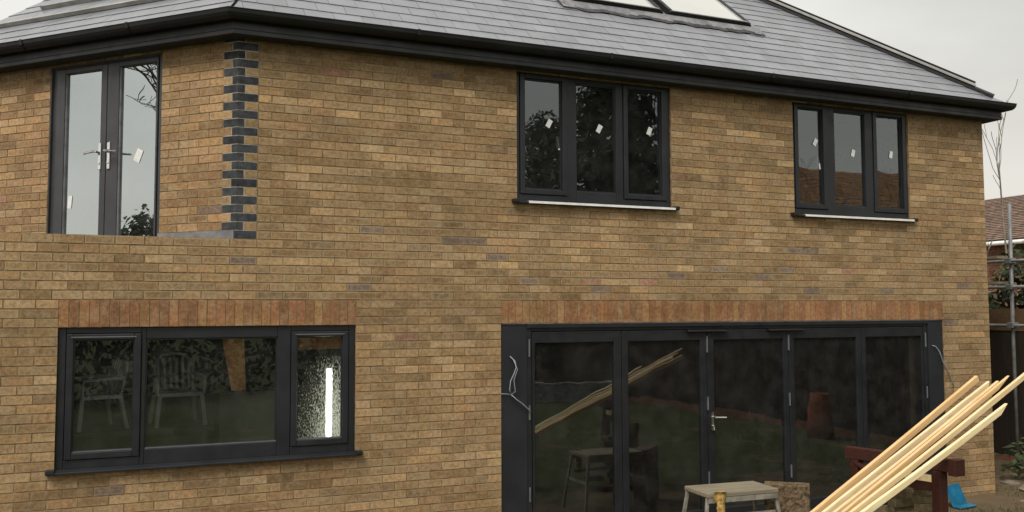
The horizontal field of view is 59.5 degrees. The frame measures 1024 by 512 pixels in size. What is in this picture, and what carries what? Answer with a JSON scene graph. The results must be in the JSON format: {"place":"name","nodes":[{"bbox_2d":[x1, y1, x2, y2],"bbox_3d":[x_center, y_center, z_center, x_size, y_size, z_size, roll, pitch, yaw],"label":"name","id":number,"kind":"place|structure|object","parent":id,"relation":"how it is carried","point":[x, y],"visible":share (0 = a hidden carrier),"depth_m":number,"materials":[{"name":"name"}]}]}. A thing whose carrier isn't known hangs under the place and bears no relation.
{"place":"outdoors","nodes":[
{"label":"outdoors","id":0,"kind":"place"},
{"bbox_2d":[213,384,339,442],"bbox_3d":[-2.145,2.065,8.993,1.585,1.480,0.550,1,-4,-23],"label":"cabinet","id":1,"kind":"object","parent":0,"point":[248,414],"visible":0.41,"depth_m":8.61,"materials":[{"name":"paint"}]},
{"bbox_2d":[222,339,245,390],"bbox_3d":[-2.754,0.917,8.793,0.260,0.789,0.220,1,-4,-23],"label":"plywood sheet","id":2,"kind":"object","parent":1,"relation":"on","point":[234,354],"visible":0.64,"depth_m":8.76,"materials":[{"name":"brown wood"}]},
{"bbox_2d":[0,0,1023,200],"label":"sky","id":3,"kind":"structure","parent":0,"point":[980,41],"materials":[{"name":"white"}]},
{"bbox_2d":[682,481,780,511],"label":"work platform","id":4,"kind":"structure","parent":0,"point":[719,494],"depth_m":8.08,"materials":[{"name":"wood"}]},
{"bbox_2d":[887,406,906,468],"bbox_3d":[4.803,2.398,11.225,0.309,1.040,0.132,-1,-4,16],"label":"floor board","id":5,"kind":"object","parent":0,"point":[900,424],"visible":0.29,"depth_m":11.19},
{"bbox_2d":[887,505,913,511],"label":"loose brick","id":6,"kind":"object","parent":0,"point":[898,509],"visible":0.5,"depth_m":7.52,"materials":[{"name":"brown brick"}]},
{"bbox_2d":[888,498,913,507],"bbox_3d":[3.294,2.075,7.561,0.215,0.065,0.100,1,-4,-14],"label":"loose brick","id":7,"kind":"object","parent":6,"relation":"on","point":[895,503],"visible":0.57,"depth_m":7.51,"materials":[{"name":"brown brick"}]},
{"bbox_2d":[892,490,912,498],"bbox_3d":[3.301,2.010,7.575,0.215,0.065,0.100,0,-4,-11],"label":"loose brick","id":8,"kind":"object","parent":7,"relation":"on","point":[906,494],"visible":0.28,"depth_m":7.52,"materials":[{"name":"brown brick"}]},
{"bbox_2d":[889,485,912,490],"bbox_3d":[3.297,1.944,7.586,0.215,0.065,0.100,1,-4,-25],"label":"loose brick","id":9,"kind":"object","parent":8,"relation":"on","point":[907,488],"visible":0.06,"depth_m":7.55,"materials":[{"name":"brown brick"}]},
{"bbox_2d":[873,459,1023,511],"bbox_3d":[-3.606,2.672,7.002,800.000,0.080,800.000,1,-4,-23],"label":"ground","id":10,"kind":"structure","parent":0,"point":[985,501],"depth_m":10.72,"materials":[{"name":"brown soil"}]},
{"bbox_2d":[0,0,1016,511],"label":"brick house","id":11,"kind":"structure","parent":10,"relation":"on","point":[662,252],"depth_m":8.73,"materials":[{"name":"brick"}]},
{"bbox_2d":[47,52,162,235],"bbox_3d":[-3.801,-0.810,8.352,1.430,2.110,0.170,-2,-4,22],"label":"french door","id":12,"kind":"structure","parent":11,"relation":"in","point":[105,136],"depth_m":8.35,"materials":[{"name":"clear glass"}]},
{"bbox_2d":[45,325,362,475],"bbox_3d":[-2.515,1.173,7.577,2.515,1.155,0.160,1,-4,-23],"label":"casement window","id":13,"kind":"structure","parent":11,"relation":"in","point":[286,445],"depth_m":7.59,"materials":[{"name":"black glass"}]},
{"bbox_2d":[298,337,340,349],"bbox_3d":[-1.757,0.666,9.003,0.980,0.530,0.080,1,-4,-23],"label":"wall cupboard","id":14,"kind":"object","parent":11,"relation":"attached to","point":[321,343],"depth_m":8.92,"materials":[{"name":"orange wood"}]},
{"bbox_2d":[500,356,530,412],"bbox_3d":[0.043,1.238,8.622,0.324,0.552,0.046,1,-4,-23],"label":"cable","id":15,"kind":"object","parent":11,"relation":"attached to","point":[514,385],"visible":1,"depth_m":8.60,"materials":[{"name":"white plastic"}]},
{"bbox_2d":[511,71,679,210],"bbox_3d":[0.860,-1.163,9.158,1.895,1.340,0.161,1,-4,-23],"label":"casement window","id":16,"kind":"structure","parent":11,"relation":"in","point":[568,194],"depth_m":9.13,"materials":[{"name":"black glass"}]},
{"bbox_2d":[501,320,946,511],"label":"bifold door","id":17,"kind":"structure","parent":11,"relation":"in","point":[518,342],"depth_m":9.46,"materials":[{"name":"black glass"}]},
{"bbox_2d":[790,102,917,221],"bbox_3d":[3.975,-1.093,10.474,1.860,1.340,0.161,1,-4,-23],"label":"casement window","id":18,"kind":"structure","parent":11,"relation":"in","point":[870,209],"depth_m":10.48,"materials":[{"name":"black glass"}]},
{"bbox_2d":[905,326,919,471],"bbox_3d":[4.869,1.857,10.848,0.170,2.068,0.050,1,-4,-23],"label":"door frame","id":19,"kind":"object","parent":11,"relation":"on","point":[912,384],"depth_m":10.84,"materials":[{"name":"black metal"}]},
{"bbox_2d":[932,345,953,387],"bbox_3d":[5.209,1.331,10.805,0.309,0.518,0.035,1,-4,-18],"label":"cable","id":20,"kind":"object","parent":11,"relation":"attached to","point":[945,365],"visible":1,"depth_m":10.80,"materials":[{"name":"grey plastic"}]},
{"bbox_3d":[-3.861,2.215,8.555,1.860,1.142,0.700,1,-4,-23],"label":"trestle table","id":21,"kind":"object","parent":11,"relation":"on","visible":0},
{"bbox_2d":[74,353,128,432],"bbox_3d":[-3.972,1.294,8.579,0.500,0.709,0.492,3,-5,-43],"label":"plastic chair","id":22,"kind":"object","parent":21,"relation":"on","point":[82,396],"visible":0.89,"depth_m":8.56,"materials":[{"name":"white plastic"}]},
{"bbox_2d":[147,352,206,427],"bbox_3d":[-3.318,1.310,8.876,0.492,0.709,0.500,2,-4,-31],"label":"plastic chair","id":23,"kind":"object","parent":21,"relation":"on","point":[193,392],"visible":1,"depth_m":8.94,"materials":[{"name":"white plastic"}]},
{"bbox_3d":[-2.681,1.767,8.007,3.450,0.055,0.420,1,-4,-23],"label":"window board","id":24,"kind":"object","parent":11,"relation":"attached to","visible":0},
{"bbox_2d":[325,368,331,436],"bbox_3d":[-1.729,1.412,8.461,0.100,0.700,0.090,1,-4,-23],"label":"strip light","id":25,"kind":"object","parent":24,"relation":"on","point":[327,383],"visible":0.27,"depth_m":8.46,"materials":[{"name":"white plastic"}]},
{"bbox_2d":[764,481,810,511],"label":"timber block","id":26,"kind":"object","parent":10,"relation":"on","point":[793,496],"depth_m":8.25,"materials":[{"name":"brown wood"}]},
{"bbox_2d":[845,446,964,511],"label":"timber trestle","id":27,"kind":"object","parent":10,"relation":"on","point":[937,486],"visible":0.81,"depth_m":7.11,"materials":[{"name":"red wood"}]},
{"bbox_2d":[810,376,978,511],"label":"timber batten","id":28,"kind":"object","parent":27,"relation":"on","point":[876,462],"visible":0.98,"depth_m":7.33,"materials":[{"name":"beige wood"}]},
{"bbox_2d":[822,381,989,511],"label":"timber batten","id":29,"kind":"object","parent":27,"relation":"on","point":[886,464],"visible":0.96,"depth_m":7.23,"materials":[{"name":"beige wood"}]},
{"bbox_2d":[833,381,998,511],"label":"timber batten","id":30,"kind":"object","parent":27,"relation":"on","point":[844,505],"visible":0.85,"depth_m":7.12,"materials":[{"name":"beige wood"}]},
{"bbox_2d":[905,472,931,481],"bbox_3d":[3.327,1.782,7.215,0.060,0.055,0.319,2,-4,-35],"label":"timber offcut","id":31,"kind":"object","parent":27,"relation":"on","point":[925,477],"visible":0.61,"depth_m":7.19,"materials":[{"name":"beige wood"}]},
{"bbox_2d":[841,376,1008,511],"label":"timber batten","id":32,"kind":"object","parent":27,"relation":"on","point":[903,464],"visible":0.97,"depth_m":7.17,"materials":[{"name":"beige wood"}]},
{"bbox_2d":[860,403,1006,511],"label":"timber batten","id":33,"kind":"object","parent":27,"relation":"on","point":[930,464],"visible":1,"depth_m":6.92,"materials":[{"name":"beige wood"}]},
{"bbox_2d":[849,373,1023,511],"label":"timber batten","id":34,"kind":"object","parent":27,"relation":"on","point":[927,454],"visible":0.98,"depth_m":7.11,"materials":[{"name":"beige wood"}]},
{"bbox_2d":[948,483,976,508],"bbox_3d":[5.131,2.741,10.254,0.330,0.240,0.200,2,-4,-31],"label":"blue plastic chair seat","id":35,"kind":"object","parent":10,"relation":"on","point":[956,497],"visible":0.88,"depth_m":10.27,"materials":[{"name":"plastic"}]},
{"bbox_2d":[986,221,1003,306],"bbox_3d":[7.792,0.980,15.005,0.848,4.385,1.075,1,-4,-23],"label":"bare sapling","id":36,"kind":"object","parent":10,"relation":"on","point":[990,246],"visible":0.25,"depth_m":14.84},
{"bbox_2d":[988,299,1008,330],"bbox_3d":[7.374,1.859,14.508,1.129,2.552,1.972,1,-4,-23],"label":"ivy shrub","id":37,"kind":"object","parent":10,"relation":"on","point":[994,303],"visible":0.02,"depth_m":14.24,"materials":[{"name":"green plant"}]},
{"bbox_2d":[982,79,1017,298],"bbox_3d":[8.548,-0.033,15.764,0.767,6.506,1.638,-2,-4,32],"label":"bare sapling","id":38,"kind":"object","parent":10,"relation":"on","point":[999,177],"visible":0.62,"depth_m":15.94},
{"bbox_2d":[985,195,1023,308],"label":"neighbour house","id":39,"kind":"structure","parent":10,"relation":"on","point":[993,213],"depth_m":25.06,"materials":[{"name":"red brick"}]},
{"bbox_2d":[987,203,1023,471],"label":"scaffold","id":40,"kind":"object","parent":10,"relation":"on","point":[1011,286],"visible":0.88,"depth_m":12.37,"materials":[{"name":"metal"}]},
{"bbox_2d":[988,242,1023,330],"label":"ivy shrub","id":41,"kind":"object","parent":10,"relation":"on","point":[1005,295],"visible":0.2,"depth_m":14.03,"materials":[{"name":"green plant"}]},
{"bbox_2d":[989,309,1023,461],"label":"fence","id":42,"kind":"object","parent":10,"relation":"on","point":[1001,369],"visible":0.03,"depth_m":13.10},
{"bbox_2d":[1000,480,1019,484],"bbox_3d":[6.475,2.943,11.636,0.185,0.061,0.178,0,-4,2],"label":"rubble stone","id":43,"kind":"object","parent":10,"relation":"on","point":[1011,482],"visible":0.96,"depth_m":11.59,"materials":[{"name":"grey stone"}]},
{"bbox_2d":[999,435,1023,462],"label":"leafy plant","id":44,"kind":"object","parent":10,"relation":"on","point":[1017,455],"visible":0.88,"depth_m":12.28,"materials":[{"name":"green plant"}]},
{"bbox_2d":[1000,458,1023,479],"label":"leafy plant","id":45,"kind":"object","parent":10,"relation":"on","point":[1019,470],"visible":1,"depth_m":11.79,"materials":[{"name":"green plant"}]},
{"bbox_3d":[3.421,2.130,7.385,0.215,0.065,0.100,0,-4,-5],"label":"loose brick","id":46,"kind":"object","parent":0,"visible":0},
{"bbox_2d":[914,502,931,511],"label":"loose brick","id":47,"kind":"object","parent":46,"relation":"on","point":[925,507],"visible":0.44,"depth_m":7.33,"materials":[{"name":"brown brick"}]},
{"bbox_3d":[3.429,1.998,7.398,0.215,0.065,0.100,1,-4,-12],"label":"loose brick","id":48,"kind":"object","parent":47,"relation":"on","visible":0},
{"bbox_2d":[913,488,931,495],"bbox_3d":[3.436,1.931,7.392,0.215,0.065,0.100,1,-4,-14],"label":"loose brick","id":49,"kind":"object","parent":48,"relation":"on","point":[920,492],"visible":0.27,"depth_m":7.33,"materials":[{"name":"brown brick"}]}
]}

